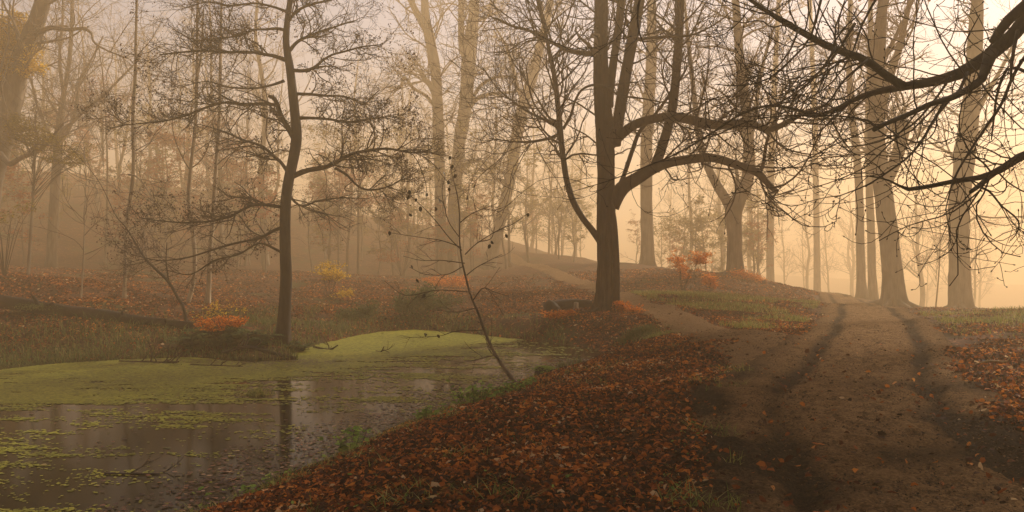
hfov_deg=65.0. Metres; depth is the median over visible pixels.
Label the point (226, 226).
thin sapling
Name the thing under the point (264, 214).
young beech
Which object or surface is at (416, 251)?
young beech
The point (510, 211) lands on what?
young beech
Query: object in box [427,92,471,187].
bare tree
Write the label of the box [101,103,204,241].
young beech
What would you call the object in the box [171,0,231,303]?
slender tree
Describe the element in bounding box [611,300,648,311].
beech shrub
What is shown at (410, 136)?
bare tree
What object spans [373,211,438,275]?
beech sapling
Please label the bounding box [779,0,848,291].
bare tree
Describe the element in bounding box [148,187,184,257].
thin sapling
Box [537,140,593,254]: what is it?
young beech
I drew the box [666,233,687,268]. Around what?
young beech
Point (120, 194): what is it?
young beech
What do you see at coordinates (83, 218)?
sapling
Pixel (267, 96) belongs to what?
bare tree
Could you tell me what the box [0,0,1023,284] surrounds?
sky
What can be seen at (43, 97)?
bare tree
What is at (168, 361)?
dead branch
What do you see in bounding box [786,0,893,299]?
bare tree
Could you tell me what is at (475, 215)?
young beech
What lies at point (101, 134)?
bare tree
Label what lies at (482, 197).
young beech
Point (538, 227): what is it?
yellow beech
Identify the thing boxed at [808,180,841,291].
bare tree
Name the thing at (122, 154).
bare tree
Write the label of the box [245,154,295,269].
young beech
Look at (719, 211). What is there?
bare tree
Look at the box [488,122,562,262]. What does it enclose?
young beech
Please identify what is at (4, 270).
leafy bush
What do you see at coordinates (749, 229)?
young beech
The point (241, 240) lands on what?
thin sapling
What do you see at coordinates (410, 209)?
young beech
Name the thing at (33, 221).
thin sapling
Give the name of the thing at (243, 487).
nettle plant
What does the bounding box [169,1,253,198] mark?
bare tree
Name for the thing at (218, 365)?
dead branch
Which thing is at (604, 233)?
bare tree
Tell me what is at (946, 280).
bare tree
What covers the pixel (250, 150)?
thin sapling
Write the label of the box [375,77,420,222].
bare tree
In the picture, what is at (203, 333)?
fern clump
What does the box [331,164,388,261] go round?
young beech
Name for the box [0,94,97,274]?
yellow tree
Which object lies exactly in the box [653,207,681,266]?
young beech
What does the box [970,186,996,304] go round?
bare tree
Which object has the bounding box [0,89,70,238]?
young beech
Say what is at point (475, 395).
nettle plant
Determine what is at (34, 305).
fallen log
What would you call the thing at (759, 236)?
young beech
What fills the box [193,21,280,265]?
bare tree
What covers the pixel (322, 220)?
young beech
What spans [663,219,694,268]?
young beech
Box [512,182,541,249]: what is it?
thin sapling
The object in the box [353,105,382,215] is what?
bare tree
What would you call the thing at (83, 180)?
young beech
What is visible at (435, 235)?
young beech
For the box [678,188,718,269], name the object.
young beech
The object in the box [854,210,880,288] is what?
bare tree
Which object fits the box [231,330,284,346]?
fern clump
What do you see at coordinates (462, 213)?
young beech
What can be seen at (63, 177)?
young beech
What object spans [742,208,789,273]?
young beech
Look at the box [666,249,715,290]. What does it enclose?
beech shrub
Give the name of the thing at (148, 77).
bare tree
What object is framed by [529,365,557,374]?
mossy stump
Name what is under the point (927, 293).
bare tree
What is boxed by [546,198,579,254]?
thin sapling
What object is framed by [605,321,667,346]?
grass tussock
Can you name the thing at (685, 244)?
young beech
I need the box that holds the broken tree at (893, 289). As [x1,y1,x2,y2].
[788,0,968,307]
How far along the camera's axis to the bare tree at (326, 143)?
116.82 m
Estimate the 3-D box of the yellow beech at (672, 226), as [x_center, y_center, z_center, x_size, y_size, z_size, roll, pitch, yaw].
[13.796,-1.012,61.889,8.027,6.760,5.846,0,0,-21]
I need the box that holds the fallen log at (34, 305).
[0,295,195,328]
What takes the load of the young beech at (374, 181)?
on the ground at (70, 253)
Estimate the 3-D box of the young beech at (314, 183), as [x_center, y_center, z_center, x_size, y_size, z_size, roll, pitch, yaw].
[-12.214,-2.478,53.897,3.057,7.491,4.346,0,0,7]
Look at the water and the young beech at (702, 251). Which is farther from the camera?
the young beech at (702, 251)
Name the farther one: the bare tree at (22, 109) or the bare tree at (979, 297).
the bare tree at (979, 297)
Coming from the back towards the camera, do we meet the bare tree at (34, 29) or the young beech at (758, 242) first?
the young beech at (758, 242)
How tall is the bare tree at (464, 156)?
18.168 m
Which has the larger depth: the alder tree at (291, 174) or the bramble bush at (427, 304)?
the bramble bush at (427, 304)
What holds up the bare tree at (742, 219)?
on the ground at (70, 253)
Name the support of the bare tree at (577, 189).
on the ground at (70, 253)
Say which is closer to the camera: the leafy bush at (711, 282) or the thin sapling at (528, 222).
the leafy bush at (711, 282)
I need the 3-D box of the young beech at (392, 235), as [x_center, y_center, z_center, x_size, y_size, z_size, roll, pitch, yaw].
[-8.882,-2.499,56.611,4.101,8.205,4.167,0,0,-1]
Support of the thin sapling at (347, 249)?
on the ground at (70, 253)
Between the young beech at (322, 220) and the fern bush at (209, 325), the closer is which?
the fern bush at (209, 325)
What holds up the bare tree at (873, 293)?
on the ground at (70, 253)
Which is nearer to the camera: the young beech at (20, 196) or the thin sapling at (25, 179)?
the young beech at (20, 196)
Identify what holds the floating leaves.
on the water
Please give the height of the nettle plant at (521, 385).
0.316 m
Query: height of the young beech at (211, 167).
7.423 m
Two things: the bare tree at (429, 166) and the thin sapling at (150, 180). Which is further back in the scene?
the bare tree at (429, 166)
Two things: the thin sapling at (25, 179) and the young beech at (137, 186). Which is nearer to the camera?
the young beech at (137, 186)
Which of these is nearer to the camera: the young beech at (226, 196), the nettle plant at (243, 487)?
the nettle plant at (243, 487)
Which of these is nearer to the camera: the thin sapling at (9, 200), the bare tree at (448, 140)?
the thin sapling at (9, 200)
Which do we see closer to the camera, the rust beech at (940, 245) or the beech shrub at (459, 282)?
the beech shrub at (459, 282)
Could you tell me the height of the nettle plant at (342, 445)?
0.463 m
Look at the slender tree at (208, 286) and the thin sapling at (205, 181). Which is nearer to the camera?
the slender tree at (208, 286)
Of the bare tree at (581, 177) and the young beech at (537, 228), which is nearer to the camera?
the young beech at (537, 228)
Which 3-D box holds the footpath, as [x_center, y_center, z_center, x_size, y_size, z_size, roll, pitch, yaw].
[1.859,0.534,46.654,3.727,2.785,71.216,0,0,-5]
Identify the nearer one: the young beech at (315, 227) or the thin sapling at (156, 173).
the young beech at (315, 227)
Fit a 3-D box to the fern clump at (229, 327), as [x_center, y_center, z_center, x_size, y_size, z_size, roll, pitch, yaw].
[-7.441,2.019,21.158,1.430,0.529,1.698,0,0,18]
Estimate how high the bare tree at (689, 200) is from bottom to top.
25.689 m
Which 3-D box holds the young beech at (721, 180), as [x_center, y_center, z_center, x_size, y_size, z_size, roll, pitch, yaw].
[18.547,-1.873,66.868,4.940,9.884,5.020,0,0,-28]
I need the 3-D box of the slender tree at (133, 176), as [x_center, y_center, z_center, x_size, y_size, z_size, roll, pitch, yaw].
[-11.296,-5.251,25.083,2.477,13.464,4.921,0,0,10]
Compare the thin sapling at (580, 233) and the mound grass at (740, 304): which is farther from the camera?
the thin sapling at (580, 233)
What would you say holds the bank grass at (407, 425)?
on the ground at (70, 253)
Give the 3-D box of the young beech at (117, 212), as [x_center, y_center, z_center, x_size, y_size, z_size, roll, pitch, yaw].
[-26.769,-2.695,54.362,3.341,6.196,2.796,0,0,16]
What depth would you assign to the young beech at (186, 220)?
61.46 m
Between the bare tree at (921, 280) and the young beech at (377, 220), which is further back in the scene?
the bare tree at (921, 280)
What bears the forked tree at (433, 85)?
on the ground at (70, 253)
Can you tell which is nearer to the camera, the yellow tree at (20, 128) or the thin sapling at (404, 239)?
the yellow tree at (20, 128)
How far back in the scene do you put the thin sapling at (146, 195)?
65.06 m
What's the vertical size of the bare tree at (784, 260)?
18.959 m
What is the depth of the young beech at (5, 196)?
47.49 m
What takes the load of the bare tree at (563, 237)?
on the ground at (70, 253)
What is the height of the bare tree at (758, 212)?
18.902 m
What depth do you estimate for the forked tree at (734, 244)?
45.73 m
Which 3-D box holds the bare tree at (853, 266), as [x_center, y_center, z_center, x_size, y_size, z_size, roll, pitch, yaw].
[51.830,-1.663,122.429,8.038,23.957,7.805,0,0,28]
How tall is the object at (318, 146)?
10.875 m
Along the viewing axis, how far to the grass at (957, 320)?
20.75 m
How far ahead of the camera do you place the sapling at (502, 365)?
14.28 m
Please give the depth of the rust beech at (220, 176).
51.91 m
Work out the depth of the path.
7.73 m
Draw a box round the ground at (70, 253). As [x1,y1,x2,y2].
[0,171,1023,439]
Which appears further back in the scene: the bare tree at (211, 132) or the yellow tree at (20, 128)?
the bare tree at (211, 132)
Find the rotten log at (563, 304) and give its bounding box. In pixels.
[543,299,592,310]
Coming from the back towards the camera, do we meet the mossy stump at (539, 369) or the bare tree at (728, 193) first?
the bare tree at (728, 193)
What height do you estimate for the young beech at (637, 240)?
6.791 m
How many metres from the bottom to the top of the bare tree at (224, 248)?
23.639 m
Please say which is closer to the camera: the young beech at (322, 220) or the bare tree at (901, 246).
the young beech at (322, 220)
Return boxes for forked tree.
[359,0,474,274]
[415,0,586,273]
[650,0,821,275]
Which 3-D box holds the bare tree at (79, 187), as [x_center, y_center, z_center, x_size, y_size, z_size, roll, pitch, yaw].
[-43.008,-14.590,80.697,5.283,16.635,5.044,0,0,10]
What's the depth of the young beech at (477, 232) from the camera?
58.49 m
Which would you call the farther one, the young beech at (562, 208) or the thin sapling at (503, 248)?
the young beech at (562, 208)
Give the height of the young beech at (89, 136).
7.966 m
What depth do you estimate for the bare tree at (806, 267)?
110.66 m
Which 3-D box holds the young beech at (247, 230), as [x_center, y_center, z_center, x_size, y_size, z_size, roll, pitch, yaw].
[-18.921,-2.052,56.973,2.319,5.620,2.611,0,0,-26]
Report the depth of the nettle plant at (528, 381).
13.95 m
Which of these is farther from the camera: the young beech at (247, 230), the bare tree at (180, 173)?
the bare tree at (180, 173)
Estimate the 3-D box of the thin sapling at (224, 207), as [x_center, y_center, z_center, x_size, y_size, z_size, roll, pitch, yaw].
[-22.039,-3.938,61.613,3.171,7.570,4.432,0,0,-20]
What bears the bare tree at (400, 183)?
on the ground at (70, 253)
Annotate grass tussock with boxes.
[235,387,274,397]
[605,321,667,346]
[634,326,684,340]
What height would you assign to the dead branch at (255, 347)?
0.624 m
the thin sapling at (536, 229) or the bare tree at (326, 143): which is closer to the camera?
the thin sapling at (536, 229)
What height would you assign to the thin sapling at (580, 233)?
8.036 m
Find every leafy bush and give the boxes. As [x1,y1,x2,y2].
[0,201,39,274]
[192,299,246,323]
[700,269,719,291]
[726,265,766,282]
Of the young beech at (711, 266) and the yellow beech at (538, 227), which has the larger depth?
the young beech at (711, 266)
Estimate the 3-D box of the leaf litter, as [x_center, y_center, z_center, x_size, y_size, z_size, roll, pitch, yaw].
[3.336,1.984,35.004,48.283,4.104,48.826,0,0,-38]
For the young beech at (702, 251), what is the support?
on the ground at (70, 253)
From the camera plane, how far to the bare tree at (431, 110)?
93.75 m
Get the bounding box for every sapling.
[0,152,21,234]
[0,154,25,225]
[9,153,39,199]
[15,175,48,249]
[29,128,136,297]
[36,153,78,213]
[114,119,156,206]
[120,102,184,231]
[135,159,160,230]
[142,135,161,217]
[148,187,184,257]
[181,109,243,259]
[201,186,237,244]
[206,170,237,242]
[208,176,250,250]
[219,199,262,266]
[222,111,270,229]
[294,171,326,271]
[310,259,355,299]
[326,130,380,272]
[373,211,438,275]
[386,156,528,385]
[392,213,411,257]
[475,143,528,268]
[476,174,511,269]
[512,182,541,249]
[528,193,546,250]
[542,172,578,258]
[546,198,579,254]
[565,202,586,256]
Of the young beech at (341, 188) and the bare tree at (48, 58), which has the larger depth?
the bare tree at (48, 58)
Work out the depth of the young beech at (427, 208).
94.87 m
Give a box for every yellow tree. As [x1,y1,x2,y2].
[0,1,49,206]
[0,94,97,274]
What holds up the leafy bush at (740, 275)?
on the ground at (70, 253)
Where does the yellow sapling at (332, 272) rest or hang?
on the ground at (70, 253)
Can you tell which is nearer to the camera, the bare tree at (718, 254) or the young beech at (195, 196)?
the young beech at (195, 196)
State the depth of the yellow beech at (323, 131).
55.81 m
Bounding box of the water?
[0,333,603,511]
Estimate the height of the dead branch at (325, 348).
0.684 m
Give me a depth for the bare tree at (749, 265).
95.98 m
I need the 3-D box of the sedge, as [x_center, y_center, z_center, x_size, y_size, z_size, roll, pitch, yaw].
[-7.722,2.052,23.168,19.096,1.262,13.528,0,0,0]
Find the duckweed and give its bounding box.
[0,329,581,511]
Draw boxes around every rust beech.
[51,72,146,264]
[123,110,265,268]
[295,166,402,272]
[907,198,1022,306]
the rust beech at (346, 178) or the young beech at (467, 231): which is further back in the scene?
the young beech at (467, 231)
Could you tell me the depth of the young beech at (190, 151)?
71.18 m
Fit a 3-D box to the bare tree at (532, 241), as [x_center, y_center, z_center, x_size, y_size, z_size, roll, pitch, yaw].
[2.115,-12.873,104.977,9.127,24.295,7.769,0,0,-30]
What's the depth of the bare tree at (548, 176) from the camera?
80.68 m
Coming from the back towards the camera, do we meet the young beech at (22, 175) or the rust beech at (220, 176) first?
the rust beech at (220, 176)
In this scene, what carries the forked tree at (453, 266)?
on the ground at (70, 253)
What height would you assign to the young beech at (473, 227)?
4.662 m
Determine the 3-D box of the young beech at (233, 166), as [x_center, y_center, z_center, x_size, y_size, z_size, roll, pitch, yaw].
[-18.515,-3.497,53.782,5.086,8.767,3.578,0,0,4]
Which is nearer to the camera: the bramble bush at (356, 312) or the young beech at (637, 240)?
the bramble bush at (356, 312)
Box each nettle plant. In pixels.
[192,483,274,506]
[261,467,291,485]
[317,425,370,456]
[412,403,452,418]
[445,379,506,405]
[488,379,525,393]
[524,376,536,384]
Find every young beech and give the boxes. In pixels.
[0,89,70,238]
[0,146,29,217]
[0,147,26,223]
[0,165,53,266]
[3,141,28,213]
[24,90,93,210]
[36,169,67,212]
[37,151,65,184]
[46,169,73,227]
[67,123,108,204]
[83,136,114,213]
[93,171,136,259]
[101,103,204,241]
[105,103,179,241]
[111,190,150,261]
[123,104,189,265]
[123,154,162,239]
[139,178,180,259]
[162,165,224,261]
[164,106,212,210]
[173,197,193,247]
[200,140,270,266]
[200,144,227,198]
[203,158,246,252]
[224,168,268,231]
[231,199,261,264]
[235,168,293,272]
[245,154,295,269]
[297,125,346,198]
[303,185,331,258]
[305,163,354,270]
[307,153,328,202]
[307,171,347,269]
[309,134,368,253]
[326,172,354,226]
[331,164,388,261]
[354,167,413,274]
[365,176,400,274]
[367,166,389,229]
[376,124,453,275]
[381,191,413,269]
[395,195,435,275]
[414,197,434,248]
[418,118,498,273]
[420,193,432,229]
[422,142,497,271]
[422,202,457,273]
[448,200,473,272]
[450,122,541,266]
[460,206,489,271]
[461,184,490,253]
[470,177,495,248]
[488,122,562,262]
[526,192,547,252]
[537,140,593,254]
[552,172,592,261]
[559,180,596,255]
[619,209,640,263]
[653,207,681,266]
[660,202,697,263]
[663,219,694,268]
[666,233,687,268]
[676,236,709,268]
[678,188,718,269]
[690,231,712,269]
[694,228,723,272]
[706,215,726,272]
[709,178,761,261]
[711,177,788,275]
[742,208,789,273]
[743,212,778,274]
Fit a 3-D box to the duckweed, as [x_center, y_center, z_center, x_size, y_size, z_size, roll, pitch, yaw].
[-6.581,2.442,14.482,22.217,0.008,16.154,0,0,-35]
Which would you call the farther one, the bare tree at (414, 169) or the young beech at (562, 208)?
the bare tree at (414, 169)
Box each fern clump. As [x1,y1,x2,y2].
[166,334,223,348]
[177,328,246,346]
[194,322,253,336]
[211,328,270,346]
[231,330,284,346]
[283,341,318,351]
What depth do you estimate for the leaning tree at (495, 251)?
65.61 m
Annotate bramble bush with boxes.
[333,299,381,318]
[383,281,466,321]
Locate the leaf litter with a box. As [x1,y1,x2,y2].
[0,265,1023,511]
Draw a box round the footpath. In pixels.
[499,249,985,367]
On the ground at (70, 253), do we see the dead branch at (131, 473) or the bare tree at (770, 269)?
the bare tree at (770, 269)
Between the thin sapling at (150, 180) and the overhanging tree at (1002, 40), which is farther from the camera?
the thin sapling at (150, 180)
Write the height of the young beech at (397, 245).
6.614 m
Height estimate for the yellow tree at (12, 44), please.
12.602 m
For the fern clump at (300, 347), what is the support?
on the ground at (70, 253)
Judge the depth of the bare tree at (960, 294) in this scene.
42.18 m
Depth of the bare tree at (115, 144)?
106.67 m
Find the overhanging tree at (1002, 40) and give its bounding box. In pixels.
[475,0,1023,289]
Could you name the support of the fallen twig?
on the path
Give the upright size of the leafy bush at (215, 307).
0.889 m
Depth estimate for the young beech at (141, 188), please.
61.96 m
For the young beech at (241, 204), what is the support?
on the ground at (70, 253)
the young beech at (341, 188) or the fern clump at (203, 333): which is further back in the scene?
the young beech at (341, 188)
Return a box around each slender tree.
[1,89,222,321]
[66,0,210,298]
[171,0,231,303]
[181,0,252,303]
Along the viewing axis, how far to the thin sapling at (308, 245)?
56.31 m
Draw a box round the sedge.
[0,298,587,368]
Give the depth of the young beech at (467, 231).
61.58 m
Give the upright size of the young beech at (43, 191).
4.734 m
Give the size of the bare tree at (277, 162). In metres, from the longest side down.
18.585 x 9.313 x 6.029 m
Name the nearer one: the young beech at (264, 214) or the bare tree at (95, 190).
the young beech at (264, 214)
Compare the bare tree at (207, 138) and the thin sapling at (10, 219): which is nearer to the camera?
the thin sapling at (10, 219)
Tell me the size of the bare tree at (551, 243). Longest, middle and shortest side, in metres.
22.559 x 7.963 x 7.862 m
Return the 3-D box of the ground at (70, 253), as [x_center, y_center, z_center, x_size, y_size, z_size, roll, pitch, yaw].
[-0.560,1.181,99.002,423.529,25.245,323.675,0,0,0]
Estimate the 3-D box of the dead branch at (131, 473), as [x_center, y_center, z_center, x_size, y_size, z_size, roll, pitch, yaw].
[-4.159,2.334,9.113,0.815,0.249,0.301,0,0,0]
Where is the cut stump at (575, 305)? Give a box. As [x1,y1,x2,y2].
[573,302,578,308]
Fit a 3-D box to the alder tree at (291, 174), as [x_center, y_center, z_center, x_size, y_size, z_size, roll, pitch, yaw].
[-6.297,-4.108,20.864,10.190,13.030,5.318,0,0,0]
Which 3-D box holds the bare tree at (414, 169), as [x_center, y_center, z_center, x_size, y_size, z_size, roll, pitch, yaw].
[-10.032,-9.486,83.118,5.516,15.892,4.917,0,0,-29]
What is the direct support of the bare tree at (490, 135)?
on the ground at (70, 253)
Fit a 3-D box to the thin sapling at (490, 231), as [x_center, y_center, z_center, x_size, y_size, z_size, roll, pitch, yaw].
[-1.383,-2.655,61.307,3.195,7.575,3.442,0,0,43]
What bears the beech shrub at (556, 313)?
on the ground at (70, 253)
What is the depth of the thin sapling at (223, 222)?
59.89 m
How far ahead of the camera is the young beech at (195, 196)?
55.78 m
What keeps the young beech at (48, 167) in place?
on the ground at (70, 253)
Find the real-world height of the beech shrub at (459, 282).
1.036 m
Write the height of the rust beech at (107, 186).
12.652 m
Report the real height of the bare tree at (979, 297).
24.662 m
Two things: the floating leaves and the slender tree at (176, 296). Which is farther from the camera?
the slender tree at (176, 296)
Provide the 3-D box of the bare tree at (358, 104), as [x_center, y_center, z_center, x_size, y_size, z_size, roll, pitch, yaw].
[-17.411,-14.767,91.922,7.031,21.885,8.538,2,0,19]
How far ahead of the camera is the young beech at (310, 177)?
89.00 m
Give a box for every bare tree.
[0,0,222,201]
[4,0,66,202]
[4,0,195,267]
[24,0,76,190]
[29,7,83,128]
[43,0,121,204]
[48,32,104,190]
[80,2,176,215]
[81,23,129,182]
[84,24,142,178]
[105,6,183,177]
[122,12,185,194]
[146,9,225,209]
[155,27,192,200]
[159,0,268,258]
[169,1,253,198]
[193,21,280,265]
[198,59,238,172]
[223,0,334,265]
[228,71,272,190]
[238,37,288,146]
[241,22,317,219]
[313,102,345,202]
[328,32,393,218]
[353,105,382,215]
[363,78,406,230]
[368,52,432,233]
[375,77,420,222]
[386,75,431,218]
[392,93,431,236]
[395,0,926,311]
[397,41,469,170]
[417,110,434,225]
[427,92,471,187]
[445,88,477,229]
[463,128,494,219]
[466,38,523,222]
[504,89,563,247]
[525,72,581,253]
[528,129,570,253]
[552,91,595,255]
[552,118,590,252]
[557,150,596,256]
[609,0,691,266]
[652,156,693,268]
[655,56,726,268]
[684,88,759,270]
[703,146,746,256]
[705,209,726,270]
[714,176,762,259]
[722,132,781,272]
[728,131,785,277]
[735,0,811,281]
[762,190,809,283]
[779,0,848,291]
[780,179,839,289]
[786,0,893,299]
[789,202,813,287]
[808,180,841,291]
[820,169,865,276]
[823,0,918,300]
[825,175,877,296]
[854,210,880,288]
[866,176,919,274]
[885,0,1023,307]
[896,151,945,306]
[904,225,945,306]
[928,167,991,285]
[945,194,1002,307]
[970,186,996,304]
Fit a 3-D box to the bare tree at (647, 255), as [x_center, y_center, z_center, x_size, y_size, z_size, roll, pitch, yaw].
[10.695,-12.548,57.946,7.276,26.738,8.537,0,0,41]
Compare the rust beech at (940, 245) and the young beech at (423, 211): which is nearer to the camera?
the rust beech at (940, 245)
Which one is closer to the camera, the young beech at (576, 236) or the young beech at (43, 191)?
the young beech at (43, 191)
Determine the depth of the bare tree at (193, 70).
76.19 m
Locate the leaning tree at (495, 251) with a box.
[426,0,584,269]
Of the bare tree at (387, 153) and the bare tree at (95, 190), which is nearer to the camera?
the bare tree at (95, 190)
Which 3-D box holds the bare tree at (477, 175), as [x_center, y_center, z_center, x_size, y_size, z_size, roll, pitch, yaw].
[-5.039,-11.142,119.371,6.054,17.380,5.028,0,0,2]
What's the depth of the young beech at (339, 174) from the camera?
67.85 m
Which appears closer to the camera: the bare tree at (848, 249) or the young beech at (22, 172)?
the young beech at (22, 172)
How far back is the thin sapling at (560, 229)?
70.16 m
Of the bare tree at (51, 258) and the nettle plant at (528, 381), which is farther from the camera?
the bare tree at (51, 258)
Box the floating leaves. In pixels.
[13,359,589,511]
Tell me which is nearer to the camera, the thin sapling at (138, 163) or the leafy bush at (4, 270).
the leafy bush at (4, 270)
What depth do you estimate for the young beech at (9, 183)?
62.52 m
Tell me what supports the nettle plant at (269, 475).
on the ground at (70, 253)
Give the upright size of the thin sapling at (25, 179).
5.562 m
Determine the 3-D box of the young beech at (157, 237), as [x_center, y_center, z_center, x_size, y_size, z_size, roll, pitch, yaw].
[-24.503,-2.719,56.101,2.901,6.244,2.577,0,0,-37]
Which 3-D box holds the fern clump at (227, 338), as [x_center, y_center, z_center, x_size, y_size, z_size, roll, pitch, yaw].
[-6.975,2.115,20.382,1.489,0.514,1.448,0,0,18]
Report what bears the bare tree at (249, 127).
on the ground at (70, 253)
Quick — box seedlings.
[206,370,698,511]
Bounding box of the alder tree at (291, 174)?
[70,0,462,344]
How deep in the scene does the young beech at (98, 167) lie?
68.61 m
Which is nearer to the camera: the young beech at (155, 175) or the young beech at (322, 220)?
the young beech at (155, 175)
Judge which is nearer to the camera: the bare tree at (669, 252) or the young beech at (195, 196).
the young beech at (195, 196)
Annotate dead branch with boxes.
[104,452,184,474]
[118,341,184,364]
[190,358,245,366]
[222,332,295,358]
[313,338,337,349]
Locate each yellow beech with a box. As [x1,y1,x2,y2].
[301,114,413,273]
[503,181,595,254]
[653,200,748,270]
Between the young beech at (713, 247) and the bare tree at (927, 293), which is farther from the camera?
the bare tree at (927, 293)
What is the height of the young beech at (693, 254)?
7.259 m
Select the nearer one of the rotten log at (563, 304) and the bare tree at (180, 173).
the rotten log at (563, 304)
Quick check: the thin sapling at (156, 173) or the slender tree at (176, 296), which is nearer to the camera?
the slender tree at (176, 296)
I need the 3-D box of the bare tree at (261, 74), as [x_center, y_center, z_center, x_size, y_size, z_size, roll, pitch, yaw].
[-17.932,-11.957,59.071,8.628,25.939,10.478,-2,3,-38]
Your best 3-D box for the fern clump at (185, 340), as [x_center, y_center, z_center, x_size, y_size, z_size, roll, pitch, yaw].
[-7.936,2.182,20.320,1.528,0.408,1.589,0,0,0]
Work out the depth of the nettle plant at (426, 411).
11.22 m
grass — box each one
[169,342,754,511]
[628,289,820,328]
[918,305,1023,389]
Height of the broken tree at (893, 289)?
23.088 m
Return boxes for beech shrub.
[419,272,470,287]
[540,306,580,319]
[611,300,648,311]
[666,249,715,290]
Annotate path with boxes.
[631,291,1023,511]
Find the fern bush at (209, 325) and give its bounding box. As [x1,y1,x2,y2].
[189,314,249,346]
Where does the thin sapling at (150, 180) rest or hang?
on the ground at (70, 253)
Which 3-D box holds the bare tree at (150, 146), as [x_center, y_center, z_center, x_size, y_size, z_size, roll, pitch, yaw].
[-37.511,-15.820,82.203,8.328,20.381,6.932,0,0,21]
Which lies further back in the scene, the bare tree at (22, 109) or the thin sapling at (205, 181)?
the bare tree at (22, 109)
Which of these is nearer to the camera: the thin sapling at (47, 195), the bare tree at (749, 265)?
the thin sapling at (47, 195)
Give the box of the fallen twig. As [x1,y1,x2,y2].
[975,346,1010,364]
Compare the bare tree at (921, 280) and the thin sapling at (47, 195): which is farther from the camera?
the bare tree at (921, 280)
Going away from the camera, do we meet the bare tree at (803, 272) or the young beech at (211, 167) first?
the young beech at (211, 167)
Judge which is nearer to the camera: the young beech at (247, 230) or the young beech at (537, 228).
the young beech at (247, 230)

